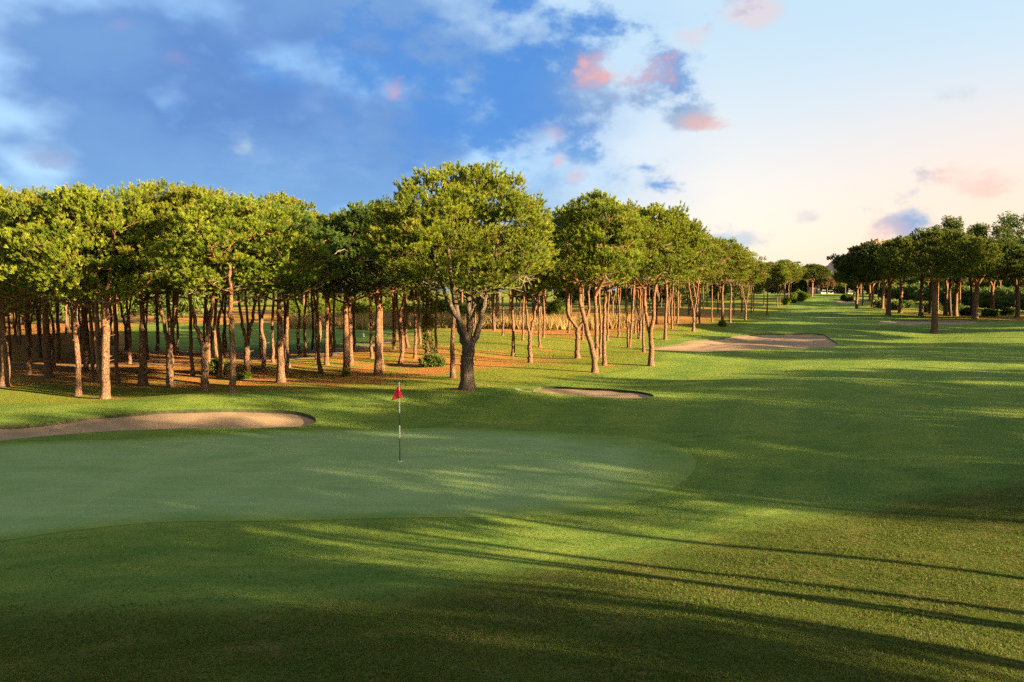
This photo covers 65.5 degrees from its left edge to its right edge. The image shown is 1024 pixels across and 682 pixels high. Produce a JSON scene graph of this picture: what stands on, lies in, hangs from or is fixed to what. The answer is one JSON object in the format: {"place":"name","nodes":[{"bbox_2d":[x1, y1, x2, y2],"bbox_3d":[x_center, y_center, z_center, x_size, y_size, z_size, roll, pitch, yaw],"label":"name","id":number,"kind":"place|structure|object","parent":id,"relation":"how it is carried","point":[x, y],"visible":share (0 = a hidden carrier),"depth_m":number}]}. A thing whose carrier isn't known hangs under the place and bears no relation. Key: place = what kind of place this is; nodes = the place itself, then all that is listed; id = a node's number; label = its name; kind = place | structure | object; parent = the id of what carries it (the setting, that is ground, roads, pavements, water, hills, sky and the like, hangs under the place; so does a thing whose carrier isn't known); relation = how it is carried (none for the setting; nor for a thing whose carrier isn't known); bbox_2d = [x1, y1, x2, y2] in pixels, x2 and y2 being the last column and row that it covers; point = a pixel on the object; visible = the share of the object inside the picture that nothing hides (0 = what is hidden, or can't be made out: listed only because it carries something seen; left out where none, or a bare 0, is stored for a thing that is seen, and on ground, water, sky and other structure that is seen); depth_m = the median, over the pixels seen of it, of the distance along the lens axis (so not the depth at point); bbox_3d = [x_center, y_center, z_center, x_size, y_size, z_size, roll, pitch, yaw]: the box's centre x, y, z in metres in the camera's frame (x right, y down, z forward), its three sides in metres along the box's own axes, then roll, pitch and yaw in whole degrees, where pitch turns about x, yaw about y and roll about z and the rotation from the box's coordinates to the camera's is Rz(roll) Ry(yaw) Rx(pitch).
{"place":"outdoors","nodes":[
{"label":"outdoors","id":0,"kind":"place"},
{"bbox_2d":[0,341,391,367],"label":"path","id":1,"kind":"structure","parent":0,"point":[341,351],"depth_m":50.66},
{"bbox_2d":[0,291,1023,681],"bbox_3d":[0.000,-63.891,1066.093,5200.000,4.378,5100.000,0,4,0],"label":"ground","id":2,"kind":"structure","parent":0,"point":[868,393],"depth_m":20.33},
{"bbox_2d":[5,291,26,359],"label":"pine tree","id":3,"kind":"object","parent":2,"relation":"on","point":[9,331],"visible":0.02,"depth_m":55.68},
{"bbox_2d":[23,295,31,374],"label":"pine tree","id":4,"kind":"object","parent":2,"relation":"on","point":[27,361],"visible":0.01,"depth_m":44.96},
{"bbox_2d":[21,293,42,357],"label":"pine tree","id":5,"kind":"object","parent":2,"relation":"on","point":[40,354],"depth_m":58.49},
{"bbox_2d":[1,197,66,377],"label":"pine tree","id":6,"kind":"object","parent":2,"relation":"on","point":[48,363],"depth_m":42.94},
{"bbox_2d":[7,287,69,366],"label":"pine tree","id":7,"kind":"object","parent":2,"relation":"on","point":[52,340],"visible":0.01,"depth_m":50.03},
{"bbox_2d":[0,184,97,387],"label":"pine tree","id":8,"kind":"object","parent":2,"relation":"on","point":[7,197],"visible":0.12,"depth_m":38.50},
{"bbox_2d":[55,294,62,359],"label":"pine tree","id":9,"kind":"object","parent":2,"relation":"on","point":[59,339],"depth_m":54.12},
{"bbox_2d":[0,196,137,395],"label":"pine tree","id":10,"kind":"object","parent":2,"relation":"on","point":[78,379],"visible":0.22,"depth_m":34.99},
{"bbox_2d":[58,235,95,380],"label":"pine tree","id":11,"kind":"object","parent":2,"relation":"on","point":[93,372],"depth_m":41.53},
{"bbox_2d":[53,291,103,370],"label":"pine tree","id":12,"kind":"object","parent":2,"relation":"on","point":[86,360],"visible":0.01,"depth_m":47.01},
{"bbox_2d":[0,181,171,398],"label":"pine tree","id":13,"kind":"object","parent":2,"relation":"on","point":[83,199],"visible":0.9,"depth_m":33.43},
{"bbox_2d":[54,220,150,382],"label":"pine tree","id":14,"kind":"object","parent":2,"relation":"on","point":[117,373],"visible":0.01,"depth_m":40.52},
{"bbox_2d":[4,289,221,323],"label":"wood","id":15,"kind":"object","parent":2,"relation":"on","point":[183,308],"visible":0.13,"depth_m":118.70},
{"bbox_2d":[124,299,133,363],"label":"pine tree","id":16,"kind":"object","parent":2,"relation":"on","point":[130,340],"depth_m":49.93},
{"bbox_2d":[72,196,188,385],"bbox_3d":[-18.090,-2.381,39.464,6.507,9.783,6.936,2,4,32],"label":"pine tree","id":17,"kind":"object","parent":2,"relation":"on","point":[142,375],"visible":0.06,"depth_m":39.60},
{"bbox_2d":[116,290,144,350],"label":"pine tree","id":18,"kind":"object","parent":2,"relation":"on","point":[126,343],"visible":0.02,"depth_m":63.20},
{"bbox_2d":[152,291,160,350],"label":"pine tree","id":19,"kind":"object","parent":2,"relation":"on","point":[157,347],"visible":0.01,"depth_m":61.73},
{"bbox_2d":[0,412,314,440],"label":"sand bunker","id":20,"kind":"object","parent":2,"relation":"on","point":[213,420],"visible":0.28,"depth_m":29.54},
{"bbox_2d":[165,288,183,354],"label":"pine tree","id":21,"kind":"object","parent":2,"relation":"on","point":[178,335],"depth_m":56.99},
{"bbox_2d":[105,177,249,386],"bbox_3d":[-16.719,-2.636,38.777,7.994,10.546,6.887,1,4,13],"label":"pine tree","id":22,"kind":"object","parent":2,"relation":"on","point":[154,187],"visible":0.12,"depth_m":38.59},
{"bbox_2d":[187,229,195,376],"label":"pine tree","id":23,"kind":"object","parent":2,"relation":"on","point":[192,368],"visible":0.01,"depth_m":43.01},
{"bbox_2d":[101,182,286,390],"bbox_3d":[-14.797,-2.362,37.637,8.206,10.126,7.070,-1,4,-20],"label":"pine tree","id":24,"kind":"object","parent":2,"relation":"on","point":[194,191],"visible":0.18,"depth_m":36.38},
{"bbox_2d":[175,284,228,361],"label":"pine tree","id":25,"kind":"object","parent":2,"relation":"on","point":[206,323],"visible":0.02,"depth_m":48.72},
{"bbox_2d":[171,199,234,356],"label":"pine tree","id":26,"kind":"object","parent":2,"relation":"on","point":[214,338],"depth_m":46.51},
{"bbox_2d":[186,286,241,356],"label":"pine tree","id":27,"kind":"object","parent":2,"relation":"on","point":[225,354],"visible":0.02,"depth_m":57.48},
{"bbox_2d":[208,355,229,374],"bbox_3d":[-16.189,1.363,43.932,1.544,1.318,1.315,0,4,0],"label":"bush","id":28,"kind":"object","parent":2,"relation":"on","point":[214,365],"visible":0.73,"depth_m":43.69},
{"bbox_2d":[138,192,338,391],"bbox_3d":[-11.555,-1.880,33.184,7.220,8.563,6.622,3,4,36],"label":"pine tree","id":29,"kind":"object","parent":2,"relation":"on","point":[218,215],"visible":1,"depth_m":32.27},
{"bbox_2d":[189,203,295,378],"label":"pine tree","id":30,"kind":"object","parent":2,"relation":"on","point":[220,369],"depth_m":42.28},
{"bbox_2d":[195,192,312,372],"bbox_3d":[-13.981,-2.771,42.330,7.490,10.207,6.453,-2,4,-24],"label":"pine tree","id":31,"kind":"object","parent":2,"relation":"on","point":[246,358],"visible":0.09,"depth_m":42.44},
{"bbox_2d":[257,290,263,359],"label":"pine tree","id":32,"kind":"object","parent":2,"relation":"on","point":[260,338],"visible":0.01,"depth_m":53.41},
{"bbox_2d":[269,293,275,362],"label":"pine tree","id":33,"kind":"object","parent":2,"relation":"on","point":[272,335],"depth_m":50.51},
{"bbox_2d":[239,274,320,370],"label":"pine tree","id":34,"kind":"object","parent":2,"relation":"on","point":[263,363],"visible":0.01,"depth_m":45.59},
{"bbox_2d":[213,198,350,382],"bbox_3d":[-11.955,-2.377,40.005,6.437,9.574,6.861,-3,5,-43],"label":"pine tree","id":35,"kind":"object","parent":2,"relation":"on","point":[291,289],"visible":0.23,"depth_m":40.02},
{"bbox_2d":[257,189,316,367],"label":"pine tree","id":36,"kind":"object","parent":2,"relation":"on","point":[287,200],"visible":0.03,"depth_m":47.30},
{"bbox_2d":[294,292,302,355],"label":"pine tree","id":37,"kind":"object","parent":2,"relation":"on","point":[298,336],"visible":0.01,"depth_m":57.09},
{"bbox_2d":[289,301,307,315],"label":"bush","id":38,"kind":"object","parent":2,"relation":"on","point":[293,307],"visible":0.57,"depth_m":126.79},
{"bbox_2d":[283,213,321,371],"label":"pine tree","id":39,"kind":"object","parent":2,"relation":"on","point":[286,342],"depth_m":45.55},
{"bbox_2d":[303,295,306,356],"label":"pine tree","id":40,"kind":"object","parent":2,"relation":"on","point":[304,336],"visible":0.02,"depth_m":54.75},
{"bbox_2d":[310,293,314,349],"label":"pine tree","id":41,"kind":"object","parent":2,"relation":"on","point":[313,334],"depth_m":63.24},
{"bbox_2d":[314,292,318,359],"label":"pine tree","id":42,"kind":"object","parent":2,"relation":"on","point":[316,319],"visible":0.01,"depth_m":52.62},
{"bbox_2d":[307,296,330,315],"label":"bush","id":43,"kind":"object","parent":2,"relation":"on","point":[321,308],"visible":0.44,"depth_m":129.65},
{"bbox_2d":[281,208,357,373],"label":"pine tree","id":44,"kind":"object","parent":2,"relation":"on","point":[320,218],"visible":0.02,"depth_m":45.78},
{"bbox_2d":[327,290,332,356],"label":"pine tree","id":45,"kind":"object","parent":2,"relation":"on","point":[330,339],"depth_m":55.08},
{"bbox_2d":[309,211,351,364],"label":"pine tree","id":46,"kind":"object","parent":2,"relation":"on","point":[326,356],"depth_m":49.78},
{"bbox_2d":[332,294,335,352],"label":"pine tree","id":47,"kind":"object","parent":2,"relation":"on","point":[333,333],"visible":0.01,"depth_m":59.93},
{"bbox_2d":[0,428,695,540],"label":"putting green","id":48,"kind":"object","parent":2,"relation":"on","point":[47,487],"visible":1,"depth_m":20.43},
{"bbox_3d":[-3.131,3.361,22.243,0.132,0.014,0.132,0,4,0],"label":"golf hole","id":49,"kind":"object","parent":48,"relation":"in","visible":0},
{"bbox_2d":[392,382,402,460],"bbox_3d":[-3.199,2.303,22.178,0.310,2.330,0.125,0,4,0],"label":"flagstick","id":50,"kind":"object","parent":49,"relation":"in","point":[397,394],"visible":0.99,"depth_m":22.13},
{"bbox_2d":[295,210,403,374],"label":"pine tree","id":51,"kind":"object","parent":2,"relation":"on","point":[350,291],"visible":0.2,"depth_m":44.13},
{"bbox_2d":[316,212,391,364],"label":"pine tree","id":52,"kind":"object","parent":2,"relation":"on","point":[350,318],"visible":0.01,"depth_m":50.12},
{"bbox_2d":[369,297,374,358],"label":"pine tree","id":53,"kind":"object","parent":2,"relation":"on","point":[370,326],"depth_m":53.98},
{"bbox_2d":[342,200,403,370],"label":"pine tree","id":54,"kind":"object","parent":2,"relation":"on","point":[382,335],"visible":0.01,"depth_m":47.32},
{"bbox_2d":[324,194,425,375],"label":"pine tree","id":55,"kind":"object","parent":2,"relation":"on","point":[345,222],"visible":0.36,"depth_m":43.06},
{"bbox_2d":[383,297,402,313],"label":"bush","id":56,"kind":"object","parent":2,"relation":"on","point":[387,304],"visible":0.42,"depth_m":126.77},
{"bbox_2d":[392,291,395,348],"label":"pine tree","id":57,"kind":"object","parent":2,"relation":"on","point":[393,329],"visible":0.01,"depth_m":61.64},
{"bbox_2d":[392,283,418,351],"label":"pine tree","id":58,"kind":"object","parent":2,"relation":"on","point":[396,298],"visible":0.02,"depth_m":58.46},
{"bbox_2d":[370,203,460,363],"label":"pine tree","id":59,"kind":"object","parent":2,"relation":"on","point":[401,356],"depth_m":51.29},
{"bbox_2d":[418,290,421,343],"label":"pine tree","id":60,"kind":"object","parent":2,"relation":"on","point":[419,327],"depth_m":66.68},
{"bbox_2d":[411,254,443,358],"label":"pine tree","id":61,"kind":"object","parent":2,"relation":"on","point":[415,335],"depth_m":54.09},
{"bbox_2d":[418,353,445,366],"bbox_3d":[-5.025,1.250,49.969,1.903,1.038,1.480,0,4,0],"label":"bush","id":62,"kind":"object","parent":2,"relation":"on","point":[431,360],"visible":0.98,"depth_m":49.66},
{"bbox_2d":[408,229,459,354],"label":"pine tree","id":63,"kind":"object","parent":2,"relation":"on","point":[428,325],"visible":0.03,"depth_m":56.56},
{"bbox_2d":[421,296,436,354],"bbox_3d":[-5.875,-1.095,56.680,1.193,4.323,0.977,0,4,0],"label":"ivy","id":64,"kind":"object","parent":63,"relation":"attached to","point":[423,323],"visible":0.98,"depth_m":56.50},
{"bbox_2d":[434,289,437,352],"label":"pine tree","id":65,"kind":"object","parent":2,"relation":"on","point":[435,331],"depth_m":58.83},
{"bbox_2d":[429,298,449,314],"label":"bush","id":66,"kind":"object","parent":2,"relation":"on","point":[442,305],"visible":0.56,"depth_m":120.94},
{"bbox_2d":[151,281,755,306],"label":"wood","id":67,"kind":"object","parent":2,"relation":"on","point":[683,294],"visible":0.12,"depth_m":216.94},
{"bbox_2d":[400,196,511,377],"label":"pine tree","id":68,"kind":"object","parent":2,"relation":"on","point":[452,357],"visible":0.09,"depth_m":43.48},
{"bbox_2d":[355,159,560,390],"bbox_3d":[-2.094,-2.516,33.846,8.574,10.365,8.591,0,4,0],"label":"pine tree","id":69,"kind":"object","parent":2,"relation":"on","point":[462,189],"visible":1,"depth_m":32.14},
{"bbox_2d":[289,309,649,330],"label":"reeds","id":70,"kind":"object","parent":2,"relation":"on","point":[556,322],"visible":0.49,"depth_m":98.60},
{"bbox_2d":[474,222,550,356],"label":"pine tree","id":71,"kind":"object","parent":2,"relation":"on","point":[513,326],"visible":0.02,"depth_m":59.32},
{"bbox_2d":[480,227,576,362],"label":"pine tree","id":72,"kind":"object","parent":2,"relation":"on","point":[546,286],"visible":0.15,"depth_m":53.40},
{"bbox_2d":[523,269,548,346],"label":"pine tree","id":73,"kind":"object","parent":2,"relation":"on","point":[539,330],"visible":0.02,"depth_m":64.46},
{"bbox_2d":[541,297,565,316],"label":"bush","id":74,"kind":"object","parent":2,"relation":"on","point":[554,307],"visible":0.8,"depth_m":131.31},
{"bbox_2d":[541,231,615,358],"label":"pine tree","id":75,"kind":"object","parent":2,"relation":"on","point":[577,340],"visible":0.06,"depth_m":57.17},
{"bbox_2d":[527,389,652,397],"bbox_3d":[3.163,2.321,36.755,7.680,0.728,8.040,0,4,0],"label":"sand bunker","id":76,"kind":"object","parent":2,"relation":"on","point":[611,394],"visible":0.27,"depth_m":38.08},
{"bbox_2d":[586,250,603,356],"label":"pine tree","id":77,"kind":"object","parent":2,"relation":"on","point":[600,334],"visible":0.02,"depth_m":57.68},
{"bbox_2d":[539,188,652,372],"bbox_3d":[4.557,-3.305,46.629,7.161,11.030,8.028,0,4,0],"label":"pine tree","id":78,"kind":"object","parent":2,"relation":"on","point":[621,262],"visible":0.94,"depth_m":44.97},
{"bbox_2d":[545,198,658,365],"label":"pine tree","id":79,"kind":"object","parent":2,"relation":"on","point":[604,340],"visible":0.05,"depth_m":52.17},
{"bbox_2d":[625,246,673,347],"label":"pine tree","id":80,"kind":"object","parent":2,"relation":"on","point":[629,339],"visible":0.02,"depth_m":67.42},
{"bbox_2d":[635,274,663,338],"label":"pine tree","id":81,"kind":"object","parent":2,"relation":"on","point":[639,331],"visible":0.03,"depth_m":74.97},
{"bbox_2d":[626,230,673,351],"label":"pine tree","id":82,"kind":"object","parent":2,"relation":"on","point":[643,331],"visible":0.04,"depth_m":60.28},
{"bbox_2d":[604,200,715,365],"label":"pine tree","id":83,"kind":"object","parent":2,"relation":"on","point":[673,220],"visible":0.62,"depth_m":50.34},
{"bbox_2d":[661,226,693,339],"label":"pine tree","id":84,"kind":"object","parent":2,"relation":"on","point":[665,319],"visible":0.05,"depth_m":74.06},
{"bbox_2d":[679,229,729,331],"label":"pine tree","id":85,"kind":"object","parent":2,"relation":"on","point":[720,253],"visible":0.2,"depth_m":85.27},
{"bbox_2d":[694,237,755,319],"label":"pine tree","id":86,"kind":"object","parent":2,"relation":"on","point":[742,267],"visible":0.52,"depth_m":91.28},
{"bbox_2d":[712,243,750,322],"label":"pine tree","id":87,"kind":"object","parent":2,"relation":"on","point":[740,280],"visible":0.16,"depth_m":114.50},
{"bbox_2d":[645,334,836,350],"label":"sand bunker","id":88,"kind":"object","parent":2,"relation":"on","point":[755,342],"visible":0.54,"depth_m":75.03},
{"bbox_2d":[725,250,771,319],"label":"pine tree","id":89,"kind":"object","parent":2,"relation":"on","point":[761,269],"visible":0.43,"depth_m":123.37},
{"bbox_2d":[751,261,786,314],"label":"pine tree","id":90,"kind":"object","parent":2,"relation":"on","point":[775,275],"visible":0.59,"depth_m":157.20},
{"bbox_2d":[768,263,791,306],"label":"pine tree","id":91,"kind":"object","parent":2,"relation":"on","point":[782,270],"visible":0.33,"depth_m":214.13},
{"bbox_2d":[773,259,808,297],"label":"pine tree","id":92,"kind":"object","parent":2,"relation":"on","point":[781,261],"visible":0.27,"depth_m":273.94},
{"bbox_2d":[782,262,803,297],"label":"pine tree","id":93,"kind":"object","parent":2,"relation":"on","point":[796,276],"visible":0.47,"depth_m":233.23},
{"bbox_2d":[799,262,830,296],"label":"pine tree","id":94,"kind":"object","parent":2,"relation":"on","point":[819,271],"visible":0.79,"depth_m":296.44},
{"bbox_2d":[816,276,836,293],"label":"brown tree","id":95,"kind":"object","parent":2,"relation":"on","point":[824,283],"visible":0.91,"depth_m":328.02},
{"bbox_2d":[832,270,884,308],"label":"pine tree","id":96,"kind":"object","parent":2,"relation":"on","point":[845,277],"visible":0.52,"depth_m":197.91},
{"bbox_2d":[826,239,918,314],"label":"pine tree","id":97,"kind":"object","parent":2,"relation":"on","point":[853,260],"visible":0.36,"depth_m":146.23},
{"bbox_2d":[848,265,910,308],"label":"pine tree","id":98,"kind":"object","parent":2,"relation":"on","point":[883,294],"visible":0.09,"depth_m":194.80},
{"bbox_2d":[749,271,1023,293],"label":"wood","id":99,"kind":"object","parent":2,"relation":"on","point":[802,285],"visible":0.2,"depth_m":421.93},
{"bbox_2d":[862,253,916,312],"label":"pine tree","id":100,"kind":"object","parent":2,"relation":"on","point":[900,298],"visible":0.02,"depth_m":168.89},
{"bbox_2d":[886,239,942,315],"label":"pine tree","id":101,"kind":"object","parent":2,"relation":"on","point":[921,306],"visible":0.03,"depth_m":148.36},
{"bbox_2d":[922,224,948,313],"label":"eucalyptus tree","id":102,"kind":"object","parent":2,"relation":"on","point":[933,228],"visible":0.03,"depth_m":164.54},
{"bbox_2d":[877,320,996,324],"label":"sand bunker","id":103,"kind":"object","parent":2,"relation":"on","point":[929,322],"visible":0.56,"depth_m":118.31},
{"bbox_2d":[873,227,1006,333],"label":"pine tree","id":104,"kind":"object","parent":2,"relation":"on","point":[965,256],"visible":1,"depth_m":88.84},
{"bbox_2d":[925,275,956,314],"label":"pine tree","id":105,"kind":"object","parent":2,"relation":"on","point":[945,309],"visible":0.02,"depth_m":159.94},
{"bbox_2d":[877,282,1023,310],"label":"undergrowth","id":106,"kind":"object","parent":2,"relation":"on","point":[1004,297],"visible":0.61,"depth_m":207.61},
{"bbox_2d":[928,275,981,315],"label":"pine tree","id":107,"kind":"object","parent":2,"relation":"on","point":[955,305],"visible":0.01,"depth_m":148.43},
{"bbox_2d":[940,215,973,315],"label":"tree","id":108,"kind":"object","parent":2,"relation":"on","point":[952,224],"visible":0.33,"depth_m":148.64},
{"bbox_2d":[917,235,1023,318],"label":"pine tree","id":109,"kind":"object","parent":2,"relation":"on","point":[1013,256],"visible":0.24,"depth_m":126.98},
{"bbox_2d":[964,222,990,315],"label":"tree","id":110,"kind":"object","parent":2,"relation":"on","point":[979,230],"visible":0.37,"depth_m":153.83},
{"bbox_2d":[967,240,1022,309],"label":"pine tree","id":111,"kind":"object","parent":2,"relation":"on","point":[992,302],"visible":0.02,"depth_m":149.05},
{"bbox_2d":[978,261,1023,317],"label":"pine tree","id":112,"kind":"object","parent":2,"relation":"on","point":[1017,286],"visible":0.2,"depth_m":139.29},
{"bbox_2d":[984,221,1020,278],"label":"tree","id":113,"kind":"object","parent":2,"relation":"on","point":[998,231],"visible":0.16,"depth_m":157.69},
{"bbox_2d":[999,307,1015,315],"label":"bush","id":114,"kind":"object","parent":2,"relation":"on","point":[1008,311],"visible":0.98,"depth_m":156.58},
{"bbox_2d":[996,211,1023,307],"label":"tree","id":115,"kind":"object","parent":2,"relation":"on","point":[1016,223],"visible":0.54,"depth_m":163.01},
{"bbox_2d":[0,0,1023,290],"label":"sky","id":116,"kind":"structure","parent":0,"point":[804,131]},
{"bbox_2d":[782,238,912,293],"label":"trees","id":117,"kind":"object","parent":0,"point":[830,266],"depth_m":549.27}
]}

